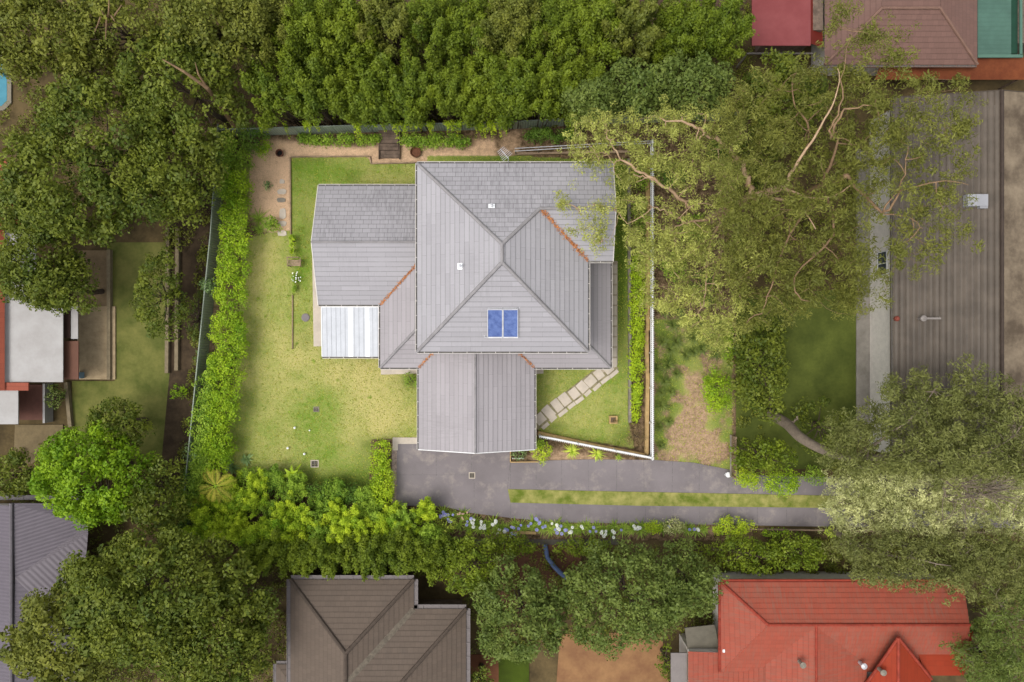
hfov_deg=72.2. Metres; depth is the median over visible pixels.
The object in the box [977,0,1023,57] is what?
teal shed
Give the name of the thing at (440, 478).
driveway
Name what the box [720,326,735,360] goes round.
shrub
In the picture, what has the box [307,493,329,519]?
shrub
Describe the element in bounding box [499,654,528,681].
lawn
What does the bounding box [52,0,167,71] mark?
tree
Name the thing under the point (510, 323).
solar panel
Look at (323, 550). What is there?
pointed shrub
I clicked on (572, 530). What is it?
agapanthus
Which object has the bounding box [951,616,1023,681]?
tree
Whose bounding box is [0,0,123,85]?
tree
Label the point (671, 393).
mat rush
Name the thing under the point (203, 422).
hedge
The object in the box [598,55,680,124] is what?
tree
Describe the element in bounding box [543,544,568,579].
garden slide
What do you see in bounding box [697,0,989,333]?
gum tree
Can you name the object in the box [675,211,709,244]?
shrub
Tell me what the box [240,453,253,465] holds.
agave
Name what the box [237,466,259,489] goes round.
shrub
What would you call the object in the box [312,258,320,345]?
concrete path
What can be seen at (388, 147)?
garden steps
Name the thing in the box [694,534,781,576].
tree
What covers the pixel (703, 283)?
shrub
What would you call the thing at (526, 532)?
timber edging
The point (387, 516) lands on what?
shrub
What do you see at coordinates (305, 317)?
access lid
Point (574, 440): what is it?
sandstone edging
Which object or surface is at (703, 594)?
tree
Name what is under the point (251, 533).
shrub
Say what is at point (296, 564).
pointed shrub
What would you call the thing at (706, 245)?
gum tree
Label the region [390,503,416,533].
shrub
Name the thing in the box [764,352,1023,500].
leaning tree
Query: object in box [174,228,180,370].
stone border
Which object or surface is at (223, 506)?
shrub
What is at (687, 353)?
mat rush
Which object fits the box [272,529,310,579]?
pointed shrub
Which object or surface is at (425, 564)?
pointed shrub
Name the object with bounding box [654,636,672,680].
tree
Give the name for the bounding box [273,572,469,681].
brown tiled house
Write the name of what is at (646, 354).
sandstone edging
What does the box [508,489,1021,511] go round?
grass strip
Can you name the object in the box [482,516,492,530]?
strappy plant
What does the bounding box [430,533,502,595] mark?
tree
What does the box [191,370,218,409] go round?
shrub
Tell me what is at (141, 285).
tree
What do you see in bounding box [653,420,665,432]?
mat rush
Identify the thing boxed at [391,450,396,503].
gravel strip
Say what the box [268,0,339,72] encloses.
bamboo clump
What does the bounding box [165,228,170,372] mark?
stone border
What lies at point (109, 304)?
stone border
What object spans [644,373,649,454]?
sandstone edging
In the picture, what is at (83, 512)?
tree
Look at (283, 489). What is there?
shrub
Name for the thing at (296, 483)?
spike shrub
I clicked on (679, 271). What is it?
shrub
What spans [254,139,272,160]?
shrub
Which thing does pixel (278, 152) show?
plant pot
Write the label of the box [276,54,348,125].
bamboo clump
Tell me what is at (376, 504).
shrub
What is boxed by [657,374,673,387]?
mat rush
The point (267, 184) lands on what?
shrub
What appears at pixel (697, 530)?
agapanthus
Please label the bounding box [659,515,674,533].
agapanthus
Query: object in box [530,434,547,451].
shrub
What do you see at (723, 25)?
bamboo clump
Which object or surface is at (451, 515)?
agapanthus
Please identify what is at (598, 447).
picket fence
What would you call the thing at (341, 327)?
patio cover
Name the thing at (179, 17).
tree
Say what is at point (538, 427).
garden path
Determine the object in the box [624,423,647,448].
shrub
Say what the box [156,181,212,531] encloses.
soil strip
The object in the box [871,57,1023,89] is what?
rust lean to
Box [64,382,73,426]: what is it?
stone border
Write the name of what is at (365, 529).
shrub
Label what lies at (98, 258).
dirt patch
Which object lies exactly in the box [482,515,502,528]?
agapanthus
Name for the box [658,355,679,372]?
mat rush
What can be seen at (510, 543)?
tree
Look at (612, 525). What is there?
strappy plant
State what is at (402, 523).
shrub
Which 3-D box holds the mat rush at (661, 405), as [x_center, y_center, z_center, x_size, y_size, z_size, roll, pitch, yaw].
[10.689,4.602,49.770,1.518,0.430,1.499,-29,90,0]
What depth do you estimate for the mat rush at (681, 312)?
49.84 m
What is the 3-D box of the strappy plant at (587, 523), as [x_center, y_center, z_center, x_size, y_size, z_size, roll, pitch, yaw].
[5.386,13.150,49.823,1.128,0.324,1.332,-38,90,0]
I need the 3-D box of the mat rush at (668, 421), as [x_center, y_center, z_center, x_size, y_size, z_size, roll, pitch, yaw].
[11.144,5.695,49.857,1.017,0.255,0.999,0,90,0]
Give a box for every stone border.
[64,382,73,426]
[107,250,112,379]
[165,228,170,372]
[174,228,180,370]
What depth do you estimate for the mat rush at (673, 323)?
49.87 m
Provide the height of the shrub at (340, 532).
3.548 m
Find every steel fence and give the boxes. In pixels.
[181,124,224,527]
[218,122,502,135]
[503,112,738,128]
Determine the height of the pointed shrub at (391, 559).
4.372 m
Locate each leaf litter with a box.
[380,264,414,305]
[540,210,587,261]
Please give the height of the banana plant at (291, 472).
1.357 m
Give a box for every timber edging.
[290,157,291,233]
[291,155,368,157]
[292,295,292,348]
[369,156,414,163]
[496,530,535,533]
[515,150,629,154]
[750,528,1014,533]
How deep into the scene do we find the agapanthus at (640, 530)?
49.80 m
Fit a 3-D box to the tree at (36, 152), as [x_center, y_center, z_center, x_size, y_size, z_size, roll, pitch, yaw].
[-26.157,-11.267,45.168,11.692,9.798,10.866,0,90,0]
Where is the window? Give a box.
[877,250,887,275]
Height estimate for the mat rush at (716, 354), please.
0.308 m
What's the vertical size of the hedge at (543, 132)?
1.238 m
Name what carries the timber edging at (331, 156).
on the garden bed
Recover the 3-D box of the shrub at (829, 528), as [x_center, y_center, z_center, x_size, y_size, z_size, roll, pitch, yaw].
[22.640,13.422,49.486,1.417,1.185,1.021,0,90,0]
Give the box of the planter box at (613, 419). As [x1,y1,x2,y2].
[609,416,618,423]
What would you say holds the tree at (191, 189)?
on the ground at (542, 668)
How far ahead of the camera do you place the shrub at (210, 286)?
48.65 m
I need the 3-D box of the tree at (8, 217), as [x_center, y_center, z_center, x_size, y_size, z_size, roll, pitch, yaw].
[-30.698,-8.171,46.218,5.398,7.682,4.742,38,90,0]
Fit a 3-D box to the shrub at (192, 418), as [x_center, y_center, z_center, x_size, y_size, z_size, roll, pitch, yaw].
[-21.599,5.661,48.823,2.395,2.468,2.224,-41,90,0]
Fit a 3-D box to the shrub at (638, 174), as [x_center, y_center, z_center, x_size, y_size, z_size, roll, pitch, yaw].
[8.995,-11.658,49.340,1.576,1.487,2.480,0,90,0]
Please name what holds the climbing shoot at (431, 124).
on the garden bed
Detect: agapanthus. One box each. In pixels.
[438,505,448,522]
[442,507,458,524]
[453,507,470,521]
[459,512,478,528]
[469,513,485,529]
[477,517,490,534]
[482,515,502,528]
[493,520,505,532]
[500,522,516,538]
[512,519,528,531]
[526,514,541,529]
[535,520,551,533]
[547,517,562,533]
[554,521,567,536]
[563,523,577,536]
[575,519,589,536]
[585,522,598,537]
[597,523,609,537]
[604,524,619,539]
[616,521,627,538]
[624,519,640,534]
[631,524,649,538]
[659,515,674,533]
[680,519,695,538]
[690,522,704,538]
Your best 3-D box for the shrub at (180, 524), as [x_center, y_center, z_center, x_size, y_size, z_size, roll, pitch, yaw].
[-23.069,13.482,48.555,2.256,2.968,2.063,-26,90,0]
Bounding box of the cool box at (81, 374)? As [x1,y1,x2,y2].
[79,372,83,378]
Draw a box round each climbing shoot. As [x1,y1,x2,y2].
[257,122,269,133]
[281,120,319,138]
[352,120,377,139]
[380,120,413,138]
[414,120,434,133]
[443,119,462,136]
[474,119,495,138]
[479,121,506,138]
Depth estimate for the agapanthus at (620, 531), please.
49.82 m
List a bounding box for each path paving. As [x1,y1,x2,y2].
[536,367,618,429]
[612,265,616,366]
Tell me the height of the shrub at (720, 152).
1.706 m
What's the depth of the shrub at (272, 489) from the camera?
48.71 m
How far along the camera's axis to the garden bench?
49.54 m
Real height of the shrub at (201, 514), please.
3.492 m
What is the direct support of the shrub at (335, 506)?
on the garden bed
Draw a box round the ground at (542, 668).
[0,0,1023,681]
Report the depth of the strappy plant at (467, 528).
49.87 m
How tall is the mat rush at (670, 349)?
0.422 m
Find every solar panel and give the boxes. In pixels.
[484,309,502,337]
[503,307,519,337]
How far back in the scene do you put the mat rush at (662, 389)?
49.87 m
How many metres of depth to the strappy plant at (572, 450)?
49.91 m
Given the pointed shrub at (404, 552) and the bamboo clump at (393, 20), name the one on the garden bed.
the pointed shrub at (404, 552)
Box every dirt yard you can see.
[356,0,746,31]
[470,654,498,681]
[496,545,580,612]
[557,632,668,681]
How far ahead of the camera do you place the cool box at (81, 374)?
49.46 m
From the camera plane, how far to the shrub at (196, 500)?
48.62 m
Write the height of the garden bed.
0.033 m
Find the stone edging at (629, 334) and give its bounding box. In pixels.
[627,158,631,422]
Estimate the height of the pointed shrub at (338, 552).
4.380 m
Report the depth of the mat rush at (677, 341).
49.82 m
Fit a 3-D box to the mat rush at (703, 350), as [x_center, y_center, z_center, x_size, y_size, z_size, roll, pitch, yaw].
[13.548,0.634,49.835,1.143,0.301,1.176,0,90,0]
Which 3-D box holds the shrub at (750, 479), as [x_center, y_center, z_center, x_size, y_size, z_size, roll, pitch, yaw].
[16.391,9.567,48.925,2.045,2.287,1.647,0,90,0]
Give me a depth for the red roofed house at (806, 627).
46.13 m
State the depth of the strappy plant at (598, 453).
49.88 m
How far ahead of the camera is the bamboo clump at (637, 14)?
43.04 m
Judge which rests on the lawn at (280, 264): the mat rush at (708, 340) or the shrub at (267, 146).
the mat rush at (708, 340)
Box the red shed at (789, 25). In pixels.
[751,0,822,51]
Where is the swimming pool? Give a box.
[0,64,11,110]
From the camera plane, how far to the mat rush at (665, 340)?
49.84 m
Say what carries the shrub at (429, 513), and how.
on the garden bed
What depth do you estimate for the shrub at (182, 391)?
49.06 m
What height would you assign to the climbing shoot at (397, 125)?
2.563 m
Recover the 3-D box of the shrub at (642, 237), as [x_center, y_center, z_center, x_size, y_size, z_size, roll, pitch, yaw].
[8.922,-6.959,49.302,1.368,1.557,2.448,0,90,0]
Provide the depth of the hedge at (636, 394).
49.09 m
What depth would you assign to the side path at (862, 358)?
49.92 m
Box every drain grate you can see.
[311,460,318,466]
[469,472,474,478]
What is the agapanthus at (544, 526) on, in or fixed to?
on the garden bed
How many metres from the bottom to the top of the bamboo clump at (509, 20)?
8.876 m
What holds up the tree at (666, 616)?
on the ground at (542, 668)
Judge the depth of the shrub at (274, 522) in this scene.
47.34 m
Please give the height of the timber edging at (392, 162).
0.160 m
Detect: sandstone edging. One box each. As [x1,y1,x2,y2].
[510,452,538,462]
[538,431,646,457]
[644,330,648,372]
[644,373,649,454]
[645,167,649,329]
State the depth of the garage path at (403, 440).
49.94 m
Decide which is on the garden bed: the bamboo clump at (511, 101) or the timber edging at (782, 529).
the bamboo clump at (511, 101)
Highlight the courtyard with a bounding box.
[14,425,63,463]
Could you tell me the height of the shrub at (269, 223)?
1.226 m
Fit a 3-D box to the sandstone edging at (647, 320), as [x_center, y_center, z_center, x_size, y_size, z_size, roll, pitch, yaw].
[9.614,-6.840,49.850,0.260,0.340,12.160,0,90,0]
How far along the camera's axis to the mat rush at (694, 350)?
49.84 m
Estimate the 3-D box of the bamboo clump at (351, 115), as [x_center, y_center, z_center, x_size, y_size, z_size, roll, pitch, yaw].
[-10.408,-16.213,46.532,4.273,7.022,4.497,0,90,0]
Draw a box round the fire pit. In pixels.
[410,147,420,156]
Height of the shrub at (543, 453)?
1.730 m
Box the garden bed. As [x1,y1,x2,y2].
[172,118,752,539]
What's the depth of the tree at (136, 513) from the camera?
44.91 m
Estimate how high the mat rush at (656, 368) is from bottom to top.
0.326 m
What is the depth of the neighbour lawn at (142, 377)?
50.00 m
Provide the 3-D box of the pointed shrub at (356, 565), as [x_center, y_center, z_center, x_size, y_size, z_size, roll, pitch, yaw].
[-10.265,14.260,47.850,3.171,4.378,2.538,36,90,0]
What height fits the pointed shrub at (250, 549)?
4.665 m
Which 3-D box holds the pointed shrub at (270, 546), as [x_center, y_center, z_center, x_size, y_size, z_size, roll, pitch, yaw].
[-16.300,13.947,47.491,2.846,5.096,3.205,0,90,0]
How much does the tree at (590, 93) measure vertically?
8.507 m
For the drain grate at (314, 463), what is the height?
0.031 m
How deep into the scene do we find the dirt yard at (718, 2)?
50.01 m
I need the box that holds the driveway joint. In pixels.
[471,454,786,524]
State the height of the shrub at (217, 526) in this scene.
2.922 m
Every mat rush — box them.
[653,359,664,373]
[653,396,671,415]
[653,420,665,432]
[654,440,666,450]
[655,331,671,348]
[655,386,668,400]
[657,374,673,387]
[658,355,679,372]
[662,342,678,359]
[662,415,672,426]
[664,318,680,332]
[665,386,676,398]
[668,332,684,349]
[670,367,682,380]
[671,303,687,319]
[677,346,692,362]
[682,325,700,347]
[687,346,698,359]
[697,344,708,356]
[698,331,718,351]
[707,349,721,360]
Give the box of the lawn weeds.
[247,162,626,475]
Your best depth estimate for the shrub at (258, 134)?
48.53 m
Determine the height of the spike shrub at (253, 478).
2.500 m
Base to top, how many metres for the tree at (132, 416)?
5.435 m
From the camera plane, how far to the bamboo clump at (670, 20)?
43.59 m
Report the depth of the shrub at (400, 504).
49.01 m
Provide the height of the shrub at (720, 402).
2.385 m
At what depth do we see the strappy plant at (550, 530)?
49.86 m
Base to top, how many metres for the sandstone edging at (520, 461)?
0.180 m
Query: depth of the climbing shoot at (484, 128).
47.71 m
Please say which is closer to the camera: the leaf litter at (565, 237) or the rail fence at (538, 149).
the leaf litter at (565, 237)
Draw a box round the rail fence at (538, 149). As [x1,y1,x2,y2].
[515,140,653,153]
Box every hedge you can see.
[188,353,221,498]
[198,168,255,475]
[214,133,239,200]
[288,234,296,255]
[291,273,297,294]
[296,131,382,148]
[367,438,396,506]
[396,131,471,150]
[522,125,578,144]
[626,253,647,423]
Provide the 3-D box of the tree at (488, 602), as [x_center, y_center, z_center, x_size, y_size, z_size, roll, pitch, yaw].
[0.485,17.292,46.282,6.744,7.564,7.450,0,90,0]
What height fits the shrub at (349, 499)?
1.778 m
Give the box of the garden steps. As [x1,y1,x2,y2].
[378,130,399,158]
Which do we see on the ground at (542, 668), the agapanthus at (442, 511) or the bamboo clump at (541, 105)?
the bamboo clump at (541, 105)
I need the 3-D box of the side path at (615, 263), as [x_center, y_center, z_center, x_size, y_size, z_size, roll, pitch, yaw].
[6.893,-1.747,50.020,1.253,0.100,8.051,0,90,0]
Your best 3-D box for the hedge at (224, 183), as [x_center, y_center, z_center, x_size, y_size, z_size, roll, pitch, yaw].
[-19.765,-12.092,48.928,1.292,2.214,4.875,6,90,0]
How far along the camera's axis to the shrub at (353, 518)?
47.44 m
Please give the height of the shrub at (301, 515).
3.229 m
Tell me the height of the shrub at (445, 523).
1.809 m
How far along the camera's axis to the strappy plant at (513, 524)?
49.88 m
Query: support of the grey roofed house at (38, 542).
on the ground at (542, 668)
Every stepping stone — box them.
[277,189,286,193]
[277,198,285,201]
[278,230,286,235]
[279,208,285,218]
[279,221,286,225]
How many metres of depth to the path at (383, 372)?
49.95 m
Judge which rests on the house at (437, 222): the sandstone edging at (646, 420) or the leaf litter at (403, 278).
the leaf litter at (403, 278)
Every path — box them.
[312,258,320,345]
[381,370,416,374]
[393,437,416,449]
[473,539,618,544]
[536,367,618,429]
[601,261,617,371]
[856,149,869,437]
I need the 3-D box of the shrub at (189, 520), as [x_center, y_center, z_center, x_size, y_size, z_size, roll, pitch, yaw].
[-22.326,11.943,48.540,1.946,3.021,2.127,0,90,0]
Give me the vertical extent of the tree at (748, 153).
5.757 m
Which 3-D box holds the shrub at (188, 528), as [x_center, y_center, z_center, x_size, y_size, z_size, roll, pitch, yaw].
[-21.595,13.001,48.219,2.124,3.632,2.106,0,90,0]
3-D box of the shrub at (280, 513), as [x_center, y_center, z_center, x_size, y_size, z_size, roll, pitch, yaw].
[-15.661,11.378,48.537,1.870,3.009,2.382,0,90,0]
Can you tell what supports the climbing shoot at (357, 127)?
on the garden bed
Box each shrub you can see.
[158,521,189,547]
[169,383,189,398]
[172,484,205,505]
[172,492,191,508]
[176,501,199,527]
[177,464,210,499]
[179,522,209,545]
[181,438,209,464]
[182,468,215,493]
[185,404,212,439]
[187,493,217,529]
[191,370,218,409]
[191,453,222,467]
[196,510,230,540]
[199,277,219,295]
[212,490,235,521]
[214,487,237,508]
[215,129,249,171]
[220,517,252,545]
[221,471,243,497]
[224,501,250,533]
[226,536,266,585]
[227,484,257,511]
[232,149,256,169]
[236,124,270,155]
[236,515,269,546]
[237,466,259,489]
[238,479,270,518]
[245,467,270,492]
[251,525,287,576]
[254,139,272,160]
[256,466,278,495]
[258,500,279,523]
[260,463,285,489]
[261,516,297,545]
[262,181,273,191]
[262,215,282,232]
[268,490,296,521]
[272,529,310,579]
[273,479,302,504]
[280,503,317,532]
[285,470,309,498]
[287,530,320,577]
[289,519,314,541]
[301,533,338,580]
[306,479,332,500]
[306,518,332,540]
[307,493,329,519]
[308,479,334,505]
[317,527,358,573]
[318,497,349,530]
[326,519,362,547]
[330,477,349,501]
[331,530,376,581]
[333,503,364,529]
[337,479,362,507]
[345,500,361,515]
[351,531,394,580]
[352,515,376,541]
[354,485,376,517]
[357,500,383,529]
[364,493,389,510]
[366,500,399,527]
[373,518,395,538]
[376,529,404,574]
[384,524,427,576]
[386,500,407,521]
[387,520,421,542]
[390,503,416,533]
[402,372,416,386]
[405,534,443,586]
[409,496,437,524]
[412,521,443,547]
[428,529,455,571]
[434,514,457,533]
[510,451,526,460]
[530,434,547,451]
[532,443,552,465]
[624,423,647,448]
[629,193,649,227]
[630,159,650,192]
[631,225,646,258]
[643,518,662,534]
[656,161,690,189]
[658,252,688,284]
[661,517,686,535]
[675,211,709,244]
[686,270,722,308]
[699,365,736,413]
[705,135,728,159]
[712,513,756,540]
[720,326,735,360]
[733,465,760,490]
[760,465,801,497]
[762,527,789,538]
[801,465,825,485]
[823,525,843,537]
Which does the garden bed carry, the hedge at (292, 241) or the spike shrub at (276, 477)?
the spike shrub at (276, 477)
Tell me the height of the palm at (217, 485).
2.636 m
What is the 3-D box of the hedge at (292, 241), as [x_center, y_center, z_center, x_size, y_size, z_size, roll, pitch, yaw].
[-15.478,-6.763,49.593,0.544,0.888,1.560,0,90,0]
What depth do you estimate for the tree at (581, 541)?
48.34 m
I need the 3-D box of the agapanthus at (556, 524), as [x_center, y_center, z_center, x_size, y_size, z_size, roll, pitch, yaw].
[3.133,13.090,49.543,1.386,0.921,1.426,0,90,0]
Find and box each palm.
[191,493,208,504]
[198,466,236,503]
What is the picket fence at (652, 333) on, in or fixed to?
on the garden bed
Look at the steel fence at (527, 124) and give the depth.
49.19 m
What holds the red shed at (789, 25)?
on the ground at (542, 668)
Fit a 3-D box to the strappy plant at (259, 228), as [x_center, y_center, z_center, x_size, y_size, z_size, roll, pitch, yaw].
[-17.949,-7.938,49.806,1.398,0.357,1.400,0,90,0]
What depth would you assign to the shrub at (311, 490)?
48.73 m
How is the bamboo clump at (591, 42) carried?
on the ground at (542, 668)
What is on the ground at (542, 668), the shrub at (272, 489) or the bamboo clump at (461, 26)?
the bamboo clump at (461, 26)
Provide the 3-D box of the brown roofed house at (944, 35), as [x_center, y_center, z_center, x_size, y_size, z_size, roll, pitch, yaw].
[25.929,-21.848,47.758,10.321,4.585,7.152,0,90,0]
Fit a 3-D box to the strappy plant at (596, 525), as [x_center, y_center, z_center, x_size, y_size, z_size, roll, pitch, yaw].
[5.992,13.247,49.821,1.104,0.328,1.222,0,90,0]
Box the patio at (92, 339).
[77,306,115,378]
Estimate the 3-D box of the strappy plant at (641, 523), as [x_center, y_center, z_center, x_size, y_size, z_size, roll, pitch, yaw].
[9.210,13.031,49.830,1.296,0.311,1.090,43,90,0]
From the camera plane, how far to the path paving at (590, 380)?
49.95 m
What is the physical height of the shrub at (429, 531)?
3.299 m
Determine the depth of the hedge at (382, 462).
48.65 m
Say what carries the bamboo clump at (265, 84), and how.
on the ground at (542, 668)
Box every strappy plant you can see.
[248,207,267,231]
[251,223,265,236]
[455,521,464,531]
[462,522,475,532]
[473,526,482,535]
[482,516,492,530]
[509,518,520,528]
[527,522,537,534]
[546,525,555,536]
[561,444,580,457]
[563,520,573,532]
[580,517,593,531]
[587,448,606,461]
[590,519,600,532]
[609,518,619,532]
[636,517,649,530]
[700,524,709,536]
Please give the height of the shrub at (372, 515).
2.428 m
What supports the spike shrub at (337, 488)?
on the lawn at (280, 264)
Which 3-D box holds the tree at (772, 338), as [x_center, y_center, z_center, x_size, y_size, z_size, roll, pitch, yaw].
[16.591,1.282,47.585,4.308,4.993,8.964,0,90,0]
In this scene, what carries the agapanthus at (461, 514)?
on the garden bed
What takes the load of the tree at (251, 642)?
on the ground at (542, 668)
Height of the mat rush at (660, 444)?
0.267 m
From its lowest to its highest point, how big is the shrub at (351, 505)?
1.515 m
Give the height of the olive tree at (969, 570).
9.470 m
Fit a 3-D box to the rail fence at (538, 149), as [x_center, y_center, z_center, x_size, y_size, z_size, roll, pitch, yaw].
[5.035,-13.611,49.462,9.726,1.175,0.236,-3,90,0]
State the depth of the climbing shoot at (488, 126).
47.70 m
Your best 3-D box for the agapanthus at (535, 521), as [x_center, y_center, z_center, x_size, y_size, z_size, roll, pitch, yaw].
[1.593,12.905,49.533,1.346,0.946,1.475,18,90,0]
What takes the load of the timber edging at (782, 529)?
on the ground at (542, 668)
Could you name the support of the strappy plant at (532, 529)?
on the garden bed
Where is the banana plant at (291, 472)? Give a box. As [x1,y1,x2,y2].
[282,463,302,479]
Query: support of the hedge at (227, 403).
on the garden bed
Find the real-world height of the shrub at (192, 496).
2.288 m
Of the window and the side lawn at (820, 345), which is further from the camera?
the side lawn at (820, 345)
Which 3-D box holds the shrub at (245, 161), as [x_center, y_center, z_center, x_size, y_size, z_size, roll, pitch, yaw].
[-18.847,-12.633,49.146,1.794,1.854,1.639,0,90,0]
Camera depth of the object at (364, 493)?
48.40 m
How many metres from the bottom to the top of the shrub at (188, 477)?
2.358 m
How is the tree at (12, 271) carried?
on the ground at (542, 668)
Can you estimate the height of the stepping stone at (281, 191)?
0.075 m
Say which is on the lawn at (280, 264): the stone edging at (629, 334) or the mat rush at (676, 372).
the stone edging at (629, 334)
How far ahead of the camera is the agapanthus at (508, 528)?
49.65 m
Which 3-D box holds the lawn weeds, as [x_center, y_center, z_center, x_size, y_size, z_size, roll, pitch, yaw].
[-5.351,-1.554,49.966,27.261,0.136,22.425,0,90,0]
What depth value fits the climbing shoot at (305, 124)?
47.78 m
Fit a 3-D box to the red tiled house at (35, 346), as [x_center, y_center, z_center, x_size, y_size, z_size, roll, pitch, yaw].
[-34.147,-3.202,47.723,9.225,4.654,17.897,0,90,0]
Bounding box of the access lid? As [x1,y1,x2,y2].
[301,313,309,321]
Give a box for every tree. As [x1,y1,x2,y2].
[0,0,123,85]
[0,71,188,247]
[0,168,81,248]
[0,226,89,311]
[0,447,53,498]
[0,561,140,681]
[21,256,104,316]
[27,419,160,530]
[44,383,65,410]
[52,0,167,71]
[55,523,259,678]
[86,396,156,451]
[111,25,253,163]
[118,115,229,232]
[119,454,193,537]
[129,247,193,341]
[141,574,281,681]
[159,0,276,79]
[186,289,207,340]
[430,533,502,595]
[468,548,569,665]
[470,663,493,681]
[485,527,537,557]
[552,68,849,368]
[552,533,612,557]
[557,76,622,132]
[557,537,708,660]
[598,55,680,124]
[645,536,729,619]
[649,46,736,123]
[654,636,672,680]
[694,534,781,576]
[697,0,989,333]
[720,81,779,192]
[726,295,791,425]
[728,435,798,477]
[736,47,831,141]
[760,530,827,571]
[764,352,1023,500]
[789,395,848,456]
[815,463,1023,546]
[819,521,1023,611]
[938,536,1023,681]
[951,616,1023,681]
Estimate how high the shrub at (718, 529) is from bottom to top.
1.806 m
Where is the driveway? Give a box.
[396,444,1022,527]
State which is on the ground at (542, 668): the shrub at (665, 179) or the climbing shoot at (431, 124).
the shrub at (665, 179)
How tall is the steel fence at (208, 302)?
1.660 m
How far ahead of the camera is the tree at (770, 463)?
47.49 m
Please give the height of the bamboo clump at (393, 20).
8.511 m
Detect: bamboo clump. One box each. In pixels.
[232,0,306,66]
[238,47,311,130]
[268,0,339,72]
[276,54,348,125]
[310,0,381,74]
[320,54,376,129]
[344,48,408,128]
[350,0,425,65]
[386,48,445,132]
[396,0,466,68]
[413,50,473,122]
[429,0,506,71]
[444,54,499,127]
[469,0,550,68]
[477,44,549,131]
[514,0,583,69]
[517,49,578,128]
[550,47,618,133]
[555,0,627,66]
[597,0,676,68]
[642,0,707,72]
[677,0,759,74]
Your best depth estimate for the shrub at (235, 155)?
48.26 m
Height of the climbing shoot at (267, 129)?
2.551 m
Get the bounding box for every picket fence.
[539,435,653,458]
[649,139,653,459]
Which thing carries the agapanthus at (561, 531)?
on the garden bed
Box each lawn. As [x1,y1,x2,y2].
[72,242,169,475]
[226,156,732,502]
[499,654,528,681]
[736,290,856,468]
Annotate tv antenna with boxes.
[498,147,511,162]
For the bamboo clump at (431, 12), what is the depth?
43.22 m
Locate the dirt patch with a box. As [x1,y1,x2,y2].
[75,250,106,305]
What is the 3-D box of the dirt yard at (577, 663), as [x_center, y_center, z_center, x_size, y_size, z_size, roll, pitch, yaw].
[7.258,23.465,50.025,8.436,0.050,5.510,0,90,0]
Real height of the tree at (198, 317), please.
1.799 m
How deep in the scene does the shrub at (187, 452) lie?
48.41 m
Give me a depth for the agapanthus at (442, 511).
49.76 m
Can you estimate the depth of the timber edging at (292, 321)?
49.88 m
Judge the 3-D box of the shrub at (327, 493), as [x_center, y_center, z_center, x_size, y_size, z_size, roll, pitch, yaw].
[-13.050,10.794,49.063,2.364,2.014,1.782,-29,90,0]
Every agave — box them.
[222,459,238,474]
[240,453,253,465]
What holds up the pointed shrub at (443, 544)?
on the garden bed
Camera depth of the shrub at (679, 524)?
49.16 m
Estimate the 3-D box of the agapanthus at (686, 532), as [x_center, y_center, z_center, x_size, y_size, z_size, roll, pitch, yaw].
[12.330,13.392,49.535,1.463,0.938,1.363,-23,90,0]
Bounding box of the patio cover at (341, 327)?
[321,307,377,357]
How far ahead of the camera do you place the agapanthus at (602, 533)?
49.72 m
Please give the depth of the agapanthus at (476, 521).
49.76 m
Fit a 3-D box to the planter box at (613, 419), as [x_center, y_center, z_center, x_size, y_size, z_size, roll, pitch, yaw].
[7.249,5.630,49.762,0.704,0.516,0.806,0,90,0]
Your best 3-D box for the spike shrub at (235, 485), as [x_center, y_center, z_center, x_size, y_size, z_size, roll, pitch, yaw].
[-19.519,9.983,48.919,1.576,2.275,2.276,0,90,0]
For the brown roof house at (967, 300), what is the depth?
45.15 m
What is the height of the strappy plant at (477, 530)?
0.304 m
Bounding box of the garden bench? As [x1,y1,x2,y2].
[287,257,302,266]
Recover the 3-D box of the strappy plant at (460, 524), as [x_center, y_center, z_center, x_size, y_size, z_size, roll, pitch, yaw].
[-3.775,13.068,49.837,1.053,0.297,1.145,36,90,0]
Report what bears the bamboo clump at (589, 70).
on the ground at (542, 668)
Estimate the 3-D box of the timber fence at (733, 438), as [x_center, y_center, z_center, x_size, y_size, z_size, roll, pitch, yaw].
[15.444,8.083,49.380,0.378,1.350,3.030,0,90,0]
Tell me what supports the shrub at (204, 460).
on the garden bed
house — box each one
[0,160,78,423]
[0,495,87,681]
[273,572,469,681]
[311,161,615,453]
[671,572,972,681]
[811,0,978,75]
[869,89,1023,467]
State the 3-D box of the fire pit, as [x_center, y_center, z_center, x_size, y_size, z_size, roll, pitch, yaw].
[-6.840,-13.376,49.832,0.760,0.384,0.760,0,90,0]
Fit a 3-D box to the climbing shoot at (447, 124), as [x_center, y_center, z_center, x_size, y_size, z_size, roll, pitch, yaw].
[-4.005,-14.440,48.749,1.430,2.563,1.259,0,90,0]
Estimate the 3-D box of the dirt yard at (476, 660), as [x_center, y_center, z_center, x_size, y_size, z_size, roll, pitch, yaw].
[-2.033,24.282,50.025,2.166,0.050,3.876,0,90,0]
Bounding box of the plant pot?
[275,149,282,156]
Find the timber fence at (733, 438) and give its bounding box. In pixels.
[730,435,736,478]
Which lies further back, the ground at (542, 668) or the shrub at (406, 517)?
the ground at (542, 668)
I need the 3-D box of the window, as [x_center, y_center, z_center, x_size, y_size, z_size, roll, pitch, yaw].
[25.426,-5.320,48.200,0.075,1.270,1.660,0,90,0]

